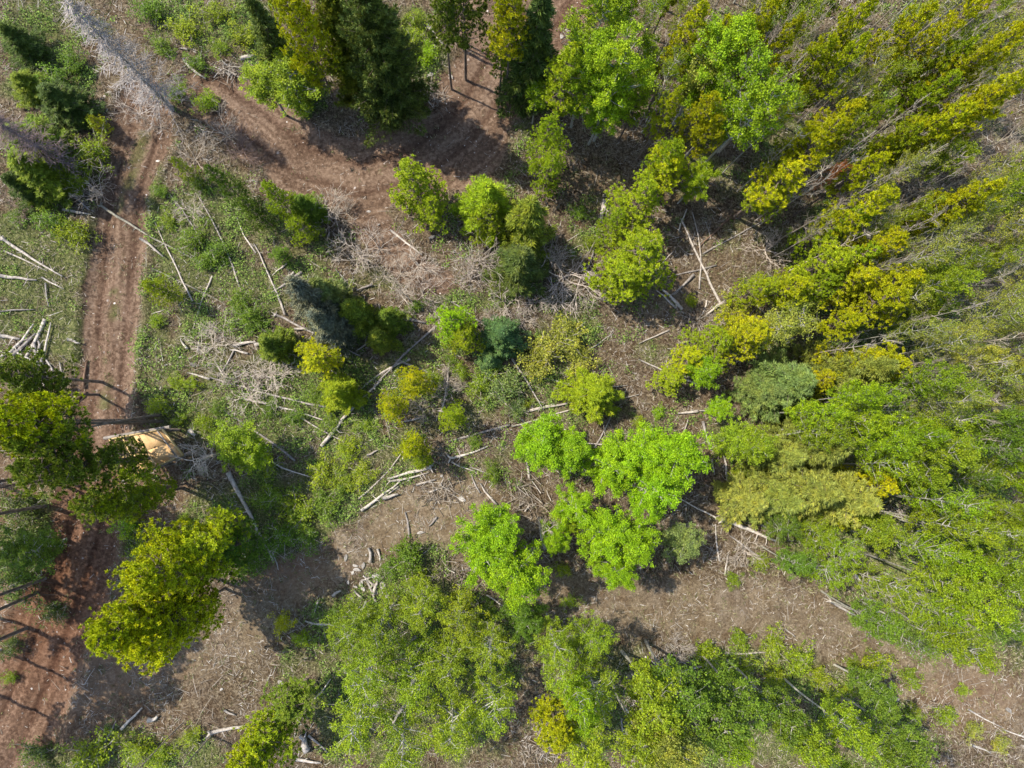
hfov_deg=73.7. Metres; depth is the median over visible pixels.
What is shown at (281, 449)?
fallen log
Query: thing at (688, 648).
leafless bush
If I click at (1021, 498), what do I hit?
aspen tree
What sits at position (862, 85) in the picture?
leafless tree
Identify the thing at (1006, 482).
aspen tree
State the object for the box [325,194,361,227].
leafless bush
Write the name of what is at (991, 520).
aspen tree
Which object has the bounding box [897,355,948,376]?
leafless tree
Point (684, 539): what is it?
aspen tree
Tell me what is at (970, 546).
aspen tree
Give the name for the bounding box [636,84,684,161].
pine tree
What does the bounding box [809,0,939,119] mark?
pine tree
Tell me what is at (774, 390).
fir tree
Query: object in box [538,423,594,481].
aspen tree
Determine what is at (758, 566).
bush
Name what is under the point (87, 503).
pine tree
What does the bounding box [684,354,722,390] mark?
aspen tree
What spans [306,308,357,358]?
spruce tree
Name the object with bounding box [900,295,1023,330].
aspen tree
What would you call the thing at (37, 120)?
fir tree
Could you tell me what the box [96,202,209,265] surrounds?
fallen log
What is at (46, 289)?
fallen log
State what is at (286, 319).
fallen log
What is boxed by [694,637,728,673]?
bush
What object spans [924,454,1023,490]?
aspen tree
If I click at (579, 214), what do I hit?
bush
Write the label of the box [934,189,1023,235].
aspen tree
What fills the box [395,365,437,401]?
pine tree
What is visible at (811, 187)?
leafless tree
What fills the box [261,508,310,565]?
bush
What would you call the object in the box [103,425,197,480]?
wooden platform
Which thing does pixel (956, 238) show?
leafless tree
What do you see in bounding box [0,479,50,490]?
pine tree
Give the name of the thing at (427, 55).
bush
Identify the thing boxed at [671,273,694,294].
fallen log
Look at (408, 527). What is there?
fallen log
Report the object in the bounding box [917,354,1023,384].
aspen tree
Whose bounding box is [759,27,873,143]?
pine tree
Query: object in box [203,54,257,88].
brushwood
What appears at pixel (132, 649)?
pine tree
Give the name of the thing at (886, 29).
aspen tree
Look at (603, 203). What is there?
fallen log
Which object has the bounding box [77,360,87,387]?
fallen log
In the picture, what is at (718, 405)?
aspen tree
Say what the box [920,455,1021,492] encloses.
aspen tree
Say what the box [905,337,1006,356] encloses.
leafless tree
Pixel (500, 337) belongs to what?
fir tree
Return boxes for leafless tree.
[134,722,182,767]
[168,427,221,484]
[181,735,211,767]
[388,279,413,308]
[426,304,443,330]
[532,514,559,538]
[679,0,723,66]
[719,51,807,152]
[733,4,798,89]
[736,127,805,191]
[741,0,760,15]
[742,0,806,79]
[755,160,829,220]
[758,151,868,225]
[765,3,834,84]
[768,196,849,246]
[772,218,835,257]
[785,3,850,77]
[787,129,875,195]
[788,226,880,271]
[795,163,909,231]
[796,19,845,67]
[797,35,897,122]
[799,331,903,357]
[810,6,896,93]
[813,10,879,76]
[815,92,931,177]
[821,61,892,121]
[821,82,872,124]
[824,120,928,192]
[827,176,885,212]
[828,570,893,603]
[832,193,929,242]
[843,35,925,107]
[846,143,947,204]
[848,301,987,334]
[854,65,992,163]
[854,85,963,158]
[856,0,900,42]
[862,2,963,93]
[863,207,947,245]
[863,252,921,280]
[865,401,972,419]
[867,579,979,629]
[868,146,973,207]
[872,4,995,95]
[878,5,1011,108]
[878,221,978,266]
[881,166,968,211]
[883,100,1010,183]
[883,393,1010,415]
[887,266,1018,308]
[889,135,1019,206]
[892,229,982,265]
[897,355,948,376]
[898,105,1021,179]
[902,354,1014,372]
[902,364,965,388]
[904,331,1023,355]
[904,410,1001,426]
[905,0,956,45]
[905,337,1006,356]
[921,113,1023,182]
[924,136,1023,197]
[926,223,1023,263]
[932,0,997,52]
[953,96,1023,138]
[954,126,1023,166]
[964,248,1023,271]
[978,434,1004,441]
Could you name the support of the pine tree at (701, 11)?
on the ground at (470, 124)
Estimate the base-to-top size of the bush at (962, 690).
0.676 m
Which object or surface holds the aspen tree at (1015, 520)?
on the ground at (470, 124)
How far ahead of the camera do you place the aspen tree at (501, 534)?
35.48 m
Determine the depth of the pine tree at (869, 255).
36.09 m
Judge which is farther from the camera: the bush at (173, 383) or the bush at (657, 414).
the bush at (657, 414)
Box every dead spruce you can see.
[0,108,108,197]
[59,0,205,142]
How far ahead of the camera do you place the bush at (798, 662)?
41.38 m
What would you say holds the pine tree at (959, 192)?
on the ground at (470, 124)
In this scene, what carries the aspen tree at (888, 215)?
on the ground at (470, 124)
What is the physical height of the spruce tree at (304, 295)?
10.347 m
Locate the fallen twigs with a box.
[0,0,1023,767]
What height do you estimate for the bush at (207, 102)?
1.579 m
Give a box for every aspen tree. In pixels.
[0,521,67,583]
[206,419,267,471]
[229,435,273,476]
[237,55,286,115]
[256,46,333,118]
[318,672,392,767]
[319,593,387,668]
[334,630,408,713]
[347,582,414,659]
[371,680,438,767]
[373,635,443,718]
[395,575,445,636]
[417,678,482,761]
[422,628,474,698]
[434,583,489,644]
[446,524,521,589]
[454,499,524,570]
[457,661,520,744]
[461,613,517,675]
[486,534,555,614]
[497,597,550,643]
[511,410,567,477]
[524,76,551,123]
[524,612,579,673]
[533,637,583,701]
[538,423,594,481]
[540,519,572,556]
[546,23,619,127]
[548,481,598,531]
[556,0,640,81]
[556,714,618,767]
[557,658,601,740]
[563,608,619,667]
[574,647,628,732]
[575,438,635,499]
[576,503,641,565]
[579,64,635,145]
[584,17,658,141]
[585,551,638,591]
[593,501,661,567]
[599,0,639,25]
[600,420,671,482]
[611,682,670,767]
[615,650,689,746]
[616,464,684,526]
[624,0,637,36]
[627,32,665,87]
[627,671,708,767]
[636,0,669,55]
[636,0,675,52]
[640,640,715,738]
[641,43,689,132]
[646,426,713,496]
[650,0,701,74]
[653,692,692,740]
[658,520,706,566]
[666,7,762,125]
[672,34,740,124]
[675,666,754,763]
[677,156,721,203]
[684,39,789,157]
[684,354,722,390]
[687,687,758,767]
[699,394,735,422]
[702,656,779,734]
[705,73,804,164]
[711,415,759,464]
[721,91,809,173]
[726,658,809,754]
[737,423,779,465]
[738,675,841,767]
[742,0,762,13]
[748,688,844,767]
[760,305,806,351]
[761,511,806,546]
[761,544,817,580]
[764,290,829,340]
[767,414,854,447]
[770,0,834,67]
[771,417,859,453]
[772,397,854,430]
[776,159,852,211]
[777,707,863,767]
[783,676,885,761]
[788,42,896,144]
[789,515,839,553]
[793,548,854,598]
[795,379,891,411]
[797,523,870,572]
[806,381,907,412]
[816,404,907,445]
[819,144,942,220]
[822,590,914,645]
[827,715,923,767]
[828,559,933,611]
[829,282,934,326]
[829,394,914,426]
[832,317,969,347]
[832,601,950,668]
[832,712,919,767]
[834,663,904,720]
[835,207,906,243]
[839,444,925,486]
[840,233,975,288]
[841,0,945,83]
[841,457,952,495]
[841,694,940,767]
[844,264,987,309]
[844,423,923,462]
[847,416,953,448]
[849,511,914,558]
[849,576,969,628]
[850,412,950,442]
[850,525,969,569]
[852,714,945,767]
[853,354,970,400]
[854,429,982,474]
[857,189,947,240]
[857,217,985,263]
[858,384,991,416]
[862,284,954,335]
[862,552,997,610]
[863,399,987,437]
[863,603,1005,675]
[866,0,965,67]
[866,597,970,666]
[868,323,975,347]
[878,192,1014,256]
[879,0,917,35]
[880,243,956,284]
[880,439,980,470]
[880,505,1007,552]
[881,591,994,646]
[883,171,1020,235]
[883,512,1023,549]
[883,572,1022,634]
[884,486,978,515]
[886,314,999,349]
[886,534,1003,584]
[888,484,996,526]
[890,0,912,21]
[890,491,994,522]
[891,242,998,281]
[891,357,1023,399]
[892,540,1023,593]
[894,0,1014,91]
[894,377,997,412]
[895,206,1023,262]
[895,404,1023,441]
[896,251,983,313]
[897,98,1005,159]
[897,404,1023,449]
[898,320,986,365]
[898,585,1023,644]
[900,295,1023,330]
[900,511,1009,560]
[904,558,1023,607]
[906,171,1023,240]
[908,382,1023,413]
[910,340,1019,375]
[911,490,1021,519]
[915,311,1023,342]
[915,541,1023,581]
[917,195,1023,246]
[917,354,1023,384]
[918,143,1023,209]
[918,462,1007,497]
[920,0,1023,76]
[920,422,990,458]
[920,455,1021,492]
[921,499,1023,532]
[922,517,1023,548]
[923,226,1023,273]
[924,276,1023,311]
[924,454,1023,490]
[927,0,960,27]
[933,513,1023,549]
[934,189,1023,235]
[934,333,1023,360]
[936,540,1023,574]
[937,425,1023,473]
[937,493,1023,511]
[938,243,1023,281]
[939,45,1023,110]
[939,281,1023,313]
[940,389,1023,410]
[942,312,1023,336]
[943,600,1023,645]
[944,406,1023,435]
[948,467,1023,493]
[949,275,1023,303]
[950,473,1023,496]
[954,521,1023,551]
[957,423,1023,452]
[959,8,1023,62]
[962,255,1023,287]
[965,569,1023,607]
[980,443,1023,471]
[985,169,1022,200]
[987,558,1023,584]
[1003,157,1023,182]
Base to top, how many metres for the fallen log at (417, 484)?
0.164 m
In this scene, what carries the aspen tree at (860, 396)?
on the ground at (470, 124)
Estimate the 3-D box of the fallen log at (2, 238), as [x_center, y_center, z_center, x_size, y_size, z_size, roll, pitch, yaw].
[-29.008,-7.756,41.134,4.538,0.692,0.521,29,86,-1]
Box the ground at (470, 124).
[0,0,1023,767]
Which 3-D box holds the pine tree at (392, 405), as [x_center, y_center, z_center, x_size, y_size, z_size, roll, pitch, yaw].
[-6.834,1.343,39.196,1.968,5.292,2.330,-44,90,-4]
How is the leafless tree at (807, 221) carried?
on the ground at (470, 124)
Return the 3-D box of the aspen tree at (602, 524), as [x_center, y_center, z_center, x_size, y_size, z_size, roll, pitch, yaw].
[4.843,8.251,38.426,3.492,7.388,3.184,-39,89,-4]
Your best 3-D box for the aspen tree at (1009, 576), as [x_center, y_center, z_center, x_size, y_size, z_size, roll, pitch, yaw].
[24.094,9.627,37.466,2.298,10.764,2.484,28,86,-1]
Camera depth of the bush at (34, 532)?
39.11 m
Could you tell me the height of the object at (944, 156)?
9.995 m
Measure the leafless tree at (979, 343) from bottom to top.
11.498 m
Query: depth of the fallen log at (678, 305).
42.81 m
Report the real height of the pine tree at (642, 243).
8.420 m
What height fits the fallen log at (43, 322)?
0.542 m
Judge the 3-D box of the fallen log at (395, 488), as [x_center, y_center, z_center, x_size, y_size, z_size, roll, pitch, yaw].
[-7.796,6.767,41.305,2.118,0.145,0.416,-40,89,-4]
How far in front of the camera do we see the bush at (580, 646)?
40.81 m
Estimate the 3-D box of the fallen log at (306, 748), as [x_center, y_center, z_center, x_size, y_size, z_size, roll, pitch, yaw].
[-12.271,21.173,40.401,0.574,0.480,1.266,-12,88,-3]
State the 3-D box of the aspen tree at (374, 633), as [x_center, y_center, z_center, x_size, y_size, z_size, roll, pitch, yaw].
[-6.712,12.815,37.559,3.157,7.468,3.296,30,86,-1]
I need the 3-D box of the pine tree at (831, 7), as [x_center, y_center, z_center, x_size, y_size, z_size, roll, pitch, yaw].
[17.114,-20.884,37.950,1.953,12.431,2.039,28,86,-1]
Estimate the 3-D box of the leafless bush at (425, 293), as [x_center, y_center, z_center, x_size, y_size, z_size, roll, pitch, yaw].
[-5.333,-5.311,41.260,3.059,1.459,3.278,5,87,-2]
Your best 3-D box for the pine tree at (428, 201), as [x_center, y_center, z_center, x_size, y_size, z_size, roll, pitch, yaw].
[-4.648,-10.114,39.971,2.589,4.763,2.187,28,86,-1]
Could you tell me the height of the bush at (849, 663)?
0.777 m
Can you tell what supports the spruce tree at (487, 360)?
on the ground at (470, 124)
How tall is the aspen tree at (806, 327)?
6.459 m
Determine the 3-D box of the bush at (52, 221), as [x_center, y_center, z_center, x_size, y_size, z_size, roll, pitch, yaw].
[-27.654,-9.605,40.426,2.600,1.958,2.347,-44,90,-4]
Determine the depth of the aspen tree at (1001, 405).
36.91 m
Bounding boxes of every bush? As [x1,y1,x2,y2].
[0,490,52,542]
[0,525,66,574]
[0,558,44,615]
[0,623,28,661]
[0,669,19,685]
[3,203,27,226]
[4,196,34,225]
[7,735,62,767]
[15,46,49,72]
[18,207,68,239]
[23,594,71,628]
[32,52,80,85]
[50,217,101,259]
[54,41,89,79]
[57,726,121,767]
[63,158,118,208]
[68,116,115,175]
[106,514,143,541]
[107,87,163,125]
[107,730,160,767]
[117,522,156,566]
[127,0,168,23]
[132,103,175,139]
[143,28,177,60]
[143,393,176,418]
[146,310,166,329]
[146,735,176,767]
[148,180,168,198]
[151,75,193,105]
[155,206,182,233]
[157,6,206,48]
[164,126,211,183]
[164,370,184,391]
[167,408,192,425]
[169,720,205,755]
[170,188,209,226]
[170,211,214,260]
[175,513,193,530]
[179,375,206,390]
[181,50,217,77]
[182,321,243,364]
[183,168,207,194]
[188,88,221,114]
[190,249,216,269]
[191,0,240,31]
[192,412,216,436]
[196,239,231,270]
[197,304,240,354]
[199,100,248,148]
[202,33,232,61]
[202,357,244,392]
[206,399,223,423]
[212,118,261,172]
[219,286,254,317]
[224,297,273,332]
[226,15,258,56]
[227,369,268,415]
[234,552,268,583]
[237,309,267,335]
[241,434,288,480]
[244,355,304,407]
[245,476,300,515]
[246,527,274,568]
[248,341,293,387]
[254,394,281,429]
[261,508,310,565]
[267,609,297,641]
[274,480,316,529]
[275,405,308,429]
[281,207,334,231]
[288,509,332,558]
[290,629,319,647]
[297,481,344,529]
[301,382,324,407]
[301,678,322,704]
[305,443,337,490]
[307,176,356,243]
[317,406,347,436]
[322,602,348,636]
[323,461,361,504]
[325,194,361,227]
[326,220,391,285]
[333,426,370,464]
[337,598,380,639]
[341,216,411,270]
[343,458,380,494]
[352,414,382,437]
[369,255,402,295]
[375,553,406,583]
[377,244,421,303]
[379,533,423,583]
[397,237,445,289]
[397,559,438,591]
[399,273,445,313]
[400,8,429,30]
[402,22,430,58]
[403,296,431,317]
[404,391,439,426]
[409,37,437,70]
[420,368,444,385]
[430,364,469,415]
[433,358,464,394]
[439,351,458,370]
[447,226,502,281]
[448,249,496,291]
[448,355,468,382]
[462,367,500,400]
[466,430,482,450]
[474,294,511,337]
[475,596,502,625]
[478,363,527,407]
[479,458,501,488]
[482,273,533,318]
[500,391,533,423]
[508,313,577,374]
[510,300,539,329]
[511,448,528,463]
[514,288,553,317]
[520,340,553,383]
[524,398,536,410]
[536,227,569,275]
[541,243,613,322]
[542,280,584,326]
[544,309,595,364]
[546,260,607,314]
[547,561,571,578]
[559,592,586,613]
[564,199,598,223]
[564,344,603,379]
[575,638,584,651]
[582,233,607,252]
[607,404,620,414]
[632,415,644,431]
[633,419,676,444]
[651,402,664,420]
[665,627,697,661]
[683,292,698,306]
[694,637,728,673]
[698,661,716,689]
[700,295,727,328]
[709,431,730,466]
[711,289,756,329]
[723,525,767,567]
[723,571,744,591]
[724,458,748,485]
[728,627,756,657]
[730,649,761,691]
[734,308,770,336]
[741,225,796,271]
[747,551,771,574]
[759,620,790,669]
[759,662,797,702]
[783,638,816,677]
[808,664,836,696]
[811,664,839,690]
[820,678,848,710]
[821,553,841,577]
[835,678,860,707]
[837,541,868,569]
[842,652,860,673]
[854,652,900,685]
[863,647,897,675]
[898,665,927,693]
[903,701,929,721]
[930,704,958,730]
[954,682,975,701]
[960,719,985,745]
[990,729,1014,755]
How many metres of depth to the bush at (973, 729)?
41.81 m
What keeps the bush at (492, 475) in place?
on the ground at (470, 124)
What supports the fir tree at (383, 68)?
on the ground at (470, 124)
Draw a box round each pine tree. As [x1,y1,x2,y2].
[0,346,103,402]
[0,388,145,459]
[0,389,145,443]
[0,390,163,449]
[0,475,41,488]
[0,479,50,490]
[0,498,45,517]
[0,576,49,595]
[0,590,38,610]
[0,626,28,640]
[2,405,163,470]
[5,434,151,499]
[8,365,99,411]
[43,431,153,500]
[67,470,173,529]
[78,553,213,661]
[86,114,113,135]
[93,475,184,524]
[96,433,148,475]
[110,586,231,676]
[117,453,167,483]
[117,517,231,613]
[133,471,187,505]
[139,272,185,308]
[156,502,250,583]
[168,156,201,181]
[203,163,251,206]
[206,515,268,585]
[225,709,285,767]
[233,194,277,235]
[239,705,302,767]
[257,324,301,371]
[259,179,301,232]
[259,673,319,736]
[267,0,347,106]
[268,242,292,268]
[285,215,325,246]
[294,332,344,379]
[376,389,409,428]
[386,153,447,233]
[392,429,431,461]
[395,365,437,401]
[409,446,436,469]
[412,189,449,237]
[421,0,472,90]
[426,302,477,344]
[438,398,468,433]
[439,0,491,80]
[440,317,486,355]
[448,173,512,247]
[468,200,507,246]
[481,0,521,98]
[486,0,533,103]
[493,194,557,262]
[525,112,572,170]
[527,675,583,757]
[528,147,567,200]
[540,40,592,135]
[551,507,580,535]
[557,668,583,713]
[583,217,677,301]
[590,247,650,306]
[593,206,632,247]
[603,168,667,235]
[617,82,653,141]
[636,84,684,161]
[641,135,685,186]
[644,142,690,197]
[644,361,688,396]
[647,0,714,108]
[651,0,683,37]
[667,342,705,374]
[669,89,721,143]
[677,319,736,374]
[681,13,733,94]
[683,112,727,164]
[700,0,785,108]
[714,304,774,363]
[723,271,781,311]
[730,156,809,223]
[735,11,806,90]
[736,174,789,223]
[740,81,809,153]
[745,32,839,132]
[746,266,813,312]
[755,122,820,181]
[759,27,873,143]
[762,0,811,46]
[765,0,878,115]
[765,96,867,180]
[765,112,848,180]
[770,267,843,313]
[778,235,860,292]
[779,0,841,54]
[784,204,874,262]
[789,367,839,406]
[791,182,901,247]
[793,150,891,215]
[793,237,882,295]
[793,304,868,341]
[793,339,900,398]
[801,94,900,171]
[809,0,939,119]
[810,259,882,310]
[811,336,880,395]
[812,276,913,329]
[819,262,926,319]
[820,121,924,192]
[828,111,951,193]
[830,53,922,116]
[830,464,900,500]
[836,516,879,531]
[837,97,978,191]
[838,67,963,159]
[841,339,913,385]
[842,225,909,270]
[853,34,979,133]
[854,39,1002,146]
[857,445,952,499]
[863,18,1023,141]
[863,83,1005,176]
[863,187,977,243]
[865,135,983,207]
[866,68,1023,177]
[867,0,992,96]
[895,176,1012,233]
[943,35,1023,102]
[956,212,1023,243]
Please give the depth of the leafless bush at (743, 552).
41.83 m
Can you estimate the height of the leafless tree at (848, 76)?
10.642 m
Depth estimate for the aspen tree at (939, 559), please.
34.89 m
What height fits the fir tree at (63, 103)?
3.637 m
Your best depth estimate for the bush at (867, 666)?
41.48 m
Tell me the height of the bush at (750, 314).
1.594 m
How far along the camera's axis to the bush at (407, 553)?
39.99 m
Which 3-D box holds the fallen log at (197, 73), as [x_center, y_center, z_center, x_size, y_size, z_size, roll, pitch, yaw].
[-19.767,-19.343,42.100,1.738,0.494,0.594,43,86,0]
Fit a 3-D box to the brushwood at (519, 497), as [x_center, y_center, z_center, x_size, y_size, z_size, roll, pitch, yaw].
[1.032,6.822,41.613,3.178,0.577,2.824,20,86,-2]
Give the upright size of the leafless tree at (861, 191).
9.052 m
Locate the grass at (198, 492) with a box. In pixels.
[0,0,1023,767]
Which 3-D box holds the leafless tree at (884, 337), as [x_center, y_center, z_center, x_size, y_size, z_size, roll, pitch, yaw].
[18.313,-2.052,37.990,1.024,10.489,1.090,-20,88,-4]
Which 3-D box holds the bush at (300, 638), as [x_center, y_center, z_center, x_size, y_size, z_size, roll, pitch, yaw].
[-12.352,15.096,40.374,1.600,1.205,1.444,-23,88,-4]
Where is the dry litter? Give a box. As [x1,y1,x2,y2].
[0,0,1023,767]
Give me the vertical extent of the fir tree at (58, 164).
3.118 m
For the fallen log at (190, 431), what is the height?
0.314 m
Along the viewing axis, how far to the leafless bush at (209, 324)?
40.91 m
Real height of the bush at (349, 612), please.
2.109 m
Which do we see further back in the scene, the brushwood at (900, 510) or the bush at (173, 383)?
the brushwood at (900, 510)
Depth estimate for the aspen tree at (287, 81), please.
37.32 m
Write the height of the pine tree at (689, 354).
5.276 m
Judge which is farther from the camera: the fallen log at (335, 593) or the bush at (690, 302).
the bush at (690, 302)
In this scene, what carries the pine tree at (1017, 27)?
on the ground at (470, 124)
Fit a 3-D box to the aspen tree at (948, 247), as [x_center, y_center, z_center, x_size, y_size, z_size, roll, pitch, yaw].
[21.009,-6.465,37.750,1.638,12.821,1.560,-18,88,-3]
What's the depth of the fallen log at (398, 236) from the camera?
41.91 m
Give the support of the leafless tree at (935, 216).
on the ground at (470, 124)
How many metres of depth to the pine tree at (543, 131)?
38.57 m
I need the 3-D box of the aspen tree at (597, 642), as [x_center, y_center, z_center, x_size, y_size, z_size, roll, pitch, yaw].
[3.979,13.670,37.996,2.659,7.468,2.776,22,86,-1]
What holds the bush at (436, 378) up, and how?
on the ground at (470, 124)
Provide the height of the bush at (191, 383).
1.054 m
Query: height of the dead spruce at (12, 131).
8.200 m
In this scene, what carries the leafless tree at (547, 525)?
on the ground at (470, 124)
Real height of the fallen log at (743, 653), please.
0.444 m
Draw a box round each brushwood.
[42,354,83,385]
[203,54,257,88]
[210,363,304,399]
[261,615,308,635]
[396,468,473,516]
[420,78,452,117]
[424,547,484,591]
[497,730,566,767]
[507,466,552,518]
[553,12,585,48]
[619,689,640,709]
[653,639,695,665]
[661,306,712,335]
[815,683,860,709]
[883,498,916,522]
[916,697,959,724]
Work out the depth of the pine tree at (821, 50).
34.65 m
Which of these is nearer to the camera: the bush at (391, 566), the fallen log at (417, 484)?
the bush at (391, 566)
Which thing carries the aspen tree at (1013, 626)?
on the ground at (470, 124)
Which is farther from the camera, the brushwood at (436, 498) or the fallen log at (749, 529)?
the fallen log at (749, 529)
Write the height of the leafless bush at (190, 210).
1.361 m
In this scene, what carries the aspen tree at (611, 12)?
on the ground at (470, 124)
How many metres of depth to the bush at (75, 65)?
41.14 m
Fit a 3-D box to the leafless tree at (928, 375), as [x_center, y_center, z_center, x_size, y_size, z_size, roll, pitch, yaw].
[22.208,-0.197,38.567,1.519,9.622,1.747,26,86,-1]
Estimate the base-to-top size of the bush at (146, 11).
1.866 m
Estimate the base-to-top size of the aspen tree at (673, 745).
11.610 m
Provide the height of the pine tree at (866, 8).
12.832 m
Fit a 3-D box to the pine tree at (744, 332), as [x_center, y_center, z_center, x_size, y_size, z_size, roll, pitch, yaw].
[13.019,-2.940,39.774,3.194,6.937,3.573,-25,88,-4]
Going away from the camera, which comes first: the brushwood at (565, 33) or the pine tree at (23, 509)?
the pine tree at (23, 509)
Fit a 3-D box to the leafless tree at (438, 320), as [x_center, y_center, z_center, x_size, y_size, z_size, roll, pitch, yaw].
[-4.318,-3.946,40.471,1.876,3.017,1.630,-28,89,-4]
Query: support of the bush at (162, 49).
on the ground at (470, 124)
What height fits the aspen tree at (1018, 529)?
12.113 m
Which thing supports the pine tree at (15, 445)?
on the ground at (470, 124)
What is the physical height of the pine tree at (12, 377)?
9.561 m
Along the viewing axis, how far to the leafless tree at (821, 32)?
35.95 m
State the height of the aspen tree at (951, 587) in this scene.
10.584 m
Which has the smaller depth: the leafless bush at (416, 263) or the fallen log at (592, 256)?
the leafless bush at (416, 263)
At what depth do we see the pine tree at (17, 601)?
38.22 m
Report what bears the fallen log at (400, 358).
on the ground at (470, 124)
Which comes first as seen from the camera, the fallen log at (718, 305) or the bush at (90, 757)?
the bush at (90, 757)
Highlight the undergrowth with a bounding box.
[0,0,1023,767]
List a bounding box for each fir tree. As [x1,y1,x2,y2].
[0,19,52,72]
[0,170,47,219]
[2,111,96,183]
[6,146,92,213]
[9,68,56,109]
[35,78,105,135]
[37,153,77,176]
[289,191,330,235]
[314,0,368,110]
[316,371,371,415]
[335,0,438,148]
[471,313,531,360]
[550,366,624,425]
[711,466,768,532]
[722,366,788,421]
[734,343,818,423]
[737,428,808,476]
[744,462,806,534]
[751,460,846,521]
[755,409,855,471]
[788,462,884,540]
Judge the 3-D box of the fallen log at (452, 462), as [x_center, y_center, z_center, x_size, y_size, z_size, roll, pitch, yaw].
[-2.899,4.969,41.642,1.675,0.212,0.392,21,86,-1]
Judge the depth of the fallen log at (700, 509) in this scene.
42.15 m
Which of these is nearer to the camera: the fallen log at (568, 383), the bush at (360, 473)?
the bush at (360, 473)
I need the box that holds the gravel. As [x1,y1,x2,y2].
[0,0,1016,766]
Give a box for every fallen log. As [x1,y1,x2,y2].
[0,236,62,276]
[0,274,36,285]
[0,301,34,312]
[0,334,19,345]
[4,250,47,271]
[9,324,33,352]
[11,333,35,356]
[25,319,46,356]
[32,341,38,365]
[41,276,63,288]
[41,322,50,358]
[44,283,48,306]
[62,208,90,214]
[63,185,89,210]
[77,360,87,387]
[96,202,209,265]
[102,720,115,749]
[120,707,141,730]
[139,237,163,256]
[147,716,157,722]
[151,268,224,303]
[154,221,192,300]
[169,193,212,269]
[182,58,205,78]
[187,372,209,379]
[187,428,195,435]
[193,275,212,329]
[196,193,240,287]
[205,725,251,738]
[210,377,325,406]
[218,348,234,375]
[223,410,295,460]
[226,471,275,560]
[229,349,247,354]
[232,337,255,346]
[237,217,255,252]
[239,54,254,60]
[242,397,322,420]
[253,243,285,314]
[270,460,311,477]
[271,271,302,291]
[272,311,359,355]
[291,411,356,447]
[295,758,319,763]
[298,733,310,753]
[305,620,326,625]
[307,734,327,752]
[320,379,381,446]
[332,590,340,597]
[356,283,372,290]
[359,449,403,498]
[360,358,409,388]
[360,481,399,511]
[360,575,378,616]
[367,548,371,562]
[372,579,377,594]
[376,486,398,501]
[377,349,409,381]
[382,493,397,499]
[386,472,428,484]
[387,464,432,478]
[390,229,421,254]
[392,704,404,724]
[396,359,448,383]
[400,417,421,422]
[401,317,424,323]
[404,512,410,537]
[410,325,436,349]
[416,480,434,485]
[437,361,448,412]
[446,446,487,462]
[448,424,509,441]
[451,461,476,471]
[470,470,480,492]
[480,483,496,504]
[484,388,524,422]
[486,594,502,605]
[509,402,571,416]
[511,358,545,409]
[511,394,638,426]
[526,459,529,478]
[538,517,545,549]
[544,377,626,386]
[584,333,612,353]
[587,235,598,269]
[594,414,611,447]
[599,199,607,222]
[638,359,695,383]
[639,329,669,343]
[656,290,675,308]
[662,288,682,309]
[663,264,716,277]
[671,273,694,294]
[678,209,686,231]
[678,409,697,413]
[679,498,718,519]
[680,218,722,307]
[692,212,707,288]
[698,213,734,248]
[701,421,709,444]
[702,218,766,254]
[706,300,724,314]
[714,524,720,560]
[718,518,775,544]
[721,456,727,481]
[725,652,767,657]
[730,535,755,553]
[824,598,867,621]
[968,709,1001,727]
[971,744,990,752]
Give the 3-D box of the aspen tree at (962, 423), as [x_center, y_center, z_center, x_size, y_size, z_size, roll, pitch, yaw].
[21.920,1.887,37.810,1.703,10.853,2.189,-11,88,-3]
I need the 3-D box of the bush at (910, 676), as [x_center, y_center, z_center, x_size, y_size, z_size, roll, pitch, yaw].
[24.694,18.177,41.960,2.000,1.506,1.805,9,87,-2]
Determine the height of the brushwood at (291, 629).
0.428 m
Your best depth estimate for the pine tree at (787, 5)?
37.59 m
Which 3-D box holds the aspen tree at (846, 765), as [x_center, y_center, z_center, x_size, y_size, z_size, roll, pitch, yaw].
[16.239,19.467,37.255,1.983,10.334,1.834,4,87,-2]
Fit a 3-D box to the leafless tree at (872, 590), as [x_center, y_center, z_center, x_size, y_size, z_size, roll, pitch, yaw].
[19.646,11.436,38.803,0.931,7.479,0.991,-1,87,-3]
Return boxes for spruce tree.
[243,0,323,120]
[282,272,366,334]
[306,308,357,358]
[308,275,356,308]
[338,295,384,337]
[365,323,403,356]
[377,305,413,335]
[474,350,504,378]
[479,242,550,300]
[494,0,560,118]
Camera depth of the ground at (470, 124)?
41.89 m
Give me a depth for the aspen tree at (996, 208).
34.46 m
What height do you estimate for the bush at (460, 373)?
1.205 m
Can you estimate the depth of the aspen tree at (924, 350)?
33.79 m
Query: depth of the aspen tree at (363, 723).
33.29 m
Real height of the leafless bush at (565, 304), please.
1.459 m
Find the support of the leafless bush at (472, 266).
on the ground at (470, 124)
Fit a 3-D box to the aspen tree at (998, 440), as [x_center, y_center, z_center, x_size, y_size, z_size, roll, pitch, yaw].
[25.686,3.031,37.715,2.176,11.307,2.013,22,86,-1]
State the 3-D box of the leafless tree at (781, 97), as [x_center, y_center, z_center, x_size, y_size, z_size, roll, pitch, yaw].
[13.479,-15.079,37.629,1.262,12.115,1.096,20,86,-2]
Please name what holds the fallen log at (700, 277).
on the ground at (470, 124)
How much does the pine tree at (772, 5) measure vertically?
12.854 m
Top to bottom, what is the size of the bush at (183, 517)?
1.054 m
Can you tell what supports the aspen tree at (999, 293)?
on the ground at (470, 124)
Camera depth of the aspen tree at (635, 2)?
39.94 m
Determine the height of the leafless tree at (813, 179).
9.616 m
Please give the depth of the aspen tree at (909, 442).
33.29 m
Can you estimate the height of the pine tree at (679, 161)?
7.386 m
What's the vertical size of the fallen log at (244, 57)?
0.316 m

